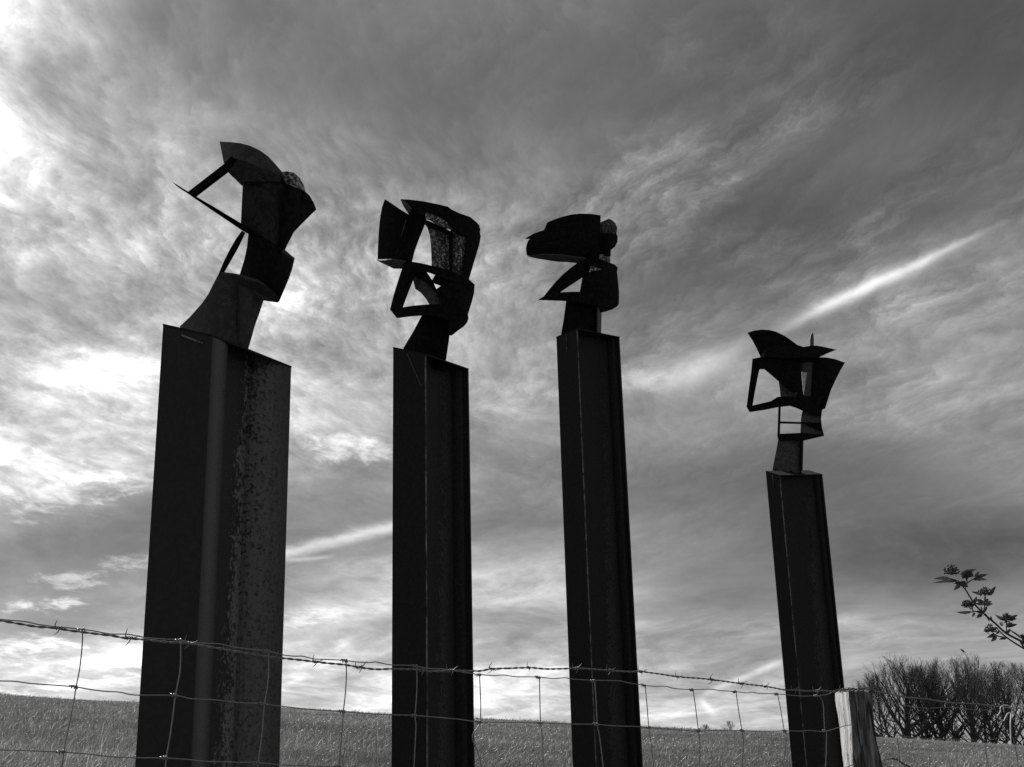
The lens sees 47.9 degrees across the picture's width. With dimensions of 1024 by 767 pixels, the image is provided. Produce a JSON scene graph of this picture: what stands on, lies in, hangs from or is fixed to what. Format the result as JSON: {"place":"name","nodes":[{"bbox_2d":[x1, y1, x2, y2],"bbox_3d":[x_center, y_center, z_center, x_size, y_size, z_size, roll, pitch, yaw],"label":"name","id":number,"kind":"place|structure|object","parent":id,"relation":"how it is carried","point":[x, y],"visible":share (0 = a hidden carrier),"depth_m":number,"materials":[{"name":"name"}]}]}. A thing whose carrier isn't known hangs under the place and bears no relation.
{"place":"outdoors","nodes":[
{"label":"outdoors","id":0,"kind":"place"},
{"bbox_2d":[0,693,1023,766],"bbox_3d":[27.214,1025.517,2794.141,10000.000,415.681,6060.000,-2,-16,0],"label":"meadow","id":1,"kind":"structure","parent":0,"point":[725,739],"depth_m":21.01,"materials":[{"name":"grey plant"}]},
{"bbox_2d":[135,142,315,766],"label":"steel sculpture","id":2,"kind":"object","parent":1,"relation":"on","point":[216,558],"visible":0.98,"depth_m":4.50,"materials":[{"name":"black metal"}]},
{"bbox_2d":[377,199,480,766],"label":"steel sculpture","id":3,"kind":"object","parent":1,"relation":"on","point":[432,623],"visible":1,"depth_m":6.88,"materials":[{"name":"black metal"}]},
{"bbox_2d":[525,214,642,766],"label":"steel sculpture","id":4,"kind":"object","parent":1,"relation":"on","point":[599,594],"visible":1,"depth_m":9.37,"materials":[{"name":"black metal"}]},
{"bbox_2d":[720,721,737,729],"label":"bare bush","id":5,"kind":"object","parent":1,"relation":"on","point":[728,723],"visible":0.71,"depth_m":86.26,"materials":[{"name":"grey plant"}]},
{"bbox_2d":[747,330,844,766],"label":"steel sculpture","id":6,"kind":"object","parent":1,"relation":"on","point":[806,377],"visible":1,"depth_m":10.99,"materials":[{"name":"black metal"}]},
{"bbox_2d":[835,687,881,766],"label":"fence post","id":7,"kind":"object","parent":1,"relation":"on","point":[859,745],"visible":0.98,"depth_m":4.91,"materials":[{"name":"grey wood"}]},
{"bbox_2d":[0,619,889,766],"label":"wire fence","id":8,"kind":"object","parent":7,"relation":"attached to","point":[264,703],"visible":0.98,"depth_m":3.47,"materials":[{"name":"grey metal"}]},
{"bbox_2d":[0,619,874,694],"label":"barbed wire","id":9,"kind":"object","parent":8,"relation":"attached to","point":[315,661],"visible":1,"depth_m":3.58,"materials":[{"name":"grey metal"}]},
{"bbox_2d":[873,691,1023,766],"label":"wire fence","id":10,"kind":"object","parent":7,"relation":"attached to","point":[943,707],"visible":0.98,"depth_m":5.87,"materials":[{"name":"grey metal"}]},
{"bbox_2d":[997,705,1023,744],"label":"loose wire","id":11,"kind":"object","parent":10,"relation":"attached to","point":[1010,719],"visible":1,"depth_m":6.93,"materials":[{"name":"grey metal"}]},
{"bbox_2d":[847,685,891,736],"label":"bare tree","id":12,"kind":"object","parent":1,"relation":"on","point":[877,712],"visible":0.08,"depth_m":107.83,"materials":[{"name":"black plant"}]},
{"bbox_2d":[851,675,903,736],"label":"bare tree","id":13,"kind":"object","parent":1,"relation":"on","point":[876,695],"visible":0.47,"depth_m":111.39,"materials":[{"name":"black plant"}]},
{"bbox_2d":[856,663,917,737],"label":"bare tree","id":14,"kind":"object","parent":1,"relation":"on","point":[885,725],"visible":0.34,"depth_m":116.09,"materials":[{"name":"black plant"}]},
{"bbox_2d":[887,758,910,766],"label":"bramble stem","id":15,"kind":"object","parent":1,"relation":"on","point":[900,762],"visible":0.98,"depth_m":5.21,"materials":[{"name":"black plant"}]},
{"bbox_2d":[880,663,941,739],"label":"bare tree","id":16,"kind":"object","parent":1,"relation":"on","point":[921,722],"visible":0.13,"depth_m":116.01,"materials":[{"name":"black plant"}]},
{"bbox_2d":[859,653,966,741],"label":"bare tree","id":17,"kind":"object","parent":1,"relation":"on","point":[907,728],"visible":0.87,"depth_m":103.54,"materials":[{"name":"black plant"}]},
{"bbox_2d":[889,661,959,740],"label":"bare tree","id":18,"kind":"object","parent":1,"relation":"on","point":[928,734],"visible":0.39,"depth_m":105.67,"materials":[{"name":"black plant"}]},
{"bbox_2d":[902,664,962,739],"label":"bare tree","id":19,"kind":"object","parent":1,"relation":"on","point":[939,710],"visible":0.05,"depth_m":119.06,"materials":[{"name":"black plant"}]},
{"bbox_2d":[906,658,973,740],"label":"bare tree","id":20,"kind":"object","parent":1,"relation":"on","point":[943,731],"visible":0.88,"depth_m":102.57,"materials":[{"name":"black plant"}]},
{"bbox_2d":[924,660,987,741],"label":"bare tree","id":21,"kind":"object","parent":1,"relation":"on","point":[953,734],"visible":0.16,"depth_m":112.40,"materials":[{"name":"black plant"}]},
{"bbox_2d":[935,671,999,742],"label":"bare tree","id":22,"kind":"object","parent":1,"relation":"on","point":[961,697],"visible":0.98,"depth_m":99.62,"materials":[{"name":"black plant"}]},
{"bbox_2d":[934,652,1006,742],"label":"bare tree","id":23,"kind":"object","parent":1,"relation":"on","point":[956,668],"visible":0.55,"depth_m":106.05,"materials":[{"name":"black plant"}]},
{"bbox_2d":[934,564,1023,648],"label":"elder shrub","id":24,"kind":"object","parent":1,"relation":"on","point":[966,574],"visible":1,"depth_m":2.95,"materials":[{"name":"black plant"}]},
{"bbox_2d":[949,663,1011,743],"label":"bare tree","id":25,"kind":"object","parent":1,"relation":"on","point":[999,736],"visible":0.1,"depth_m":118.30,"materials":[{"name":"black plant"}]},
{"bbox_2d":[957,664,1020,743],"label":"bare tree","id":26,"kind":"object","parent":1,"relation":"on","point":[995,730],"visible":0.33,"depth_m":109.05,"materials":[{"name":"black plant"}]},
{"bbox_2d":[972,659,1023,744],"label":"bare tree","id":27,"kind":"object","parent":1,"relation":"on","point":[998,670],"visible":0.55,"depth_m":104.20,"materials":[{"name":"black plant"}]},
{"bbox_2d":[973,670,1023,744],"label":"bare tree","id":28,"kind":"object","parent":1,"relation":"on","point":[996,687],"visible":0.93,"depth_m":100.55,"materials":[{"name":"black plant"}]},
{"bbox_2d":[997,662,1023,744],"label":"bare tree","id":29,"kind":"object","parent":1,"relation":"on","point":[1016,680],"visible":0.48,"depth_m":108.85,"materials":[{"name":"black plant"}]},
{"bbox_2d":[0,0,1023,744],"label":"sky","id":30,"kind":"structure","parent":0,"point":[849,174],"materials":[{"name":"grey"}]}
]}

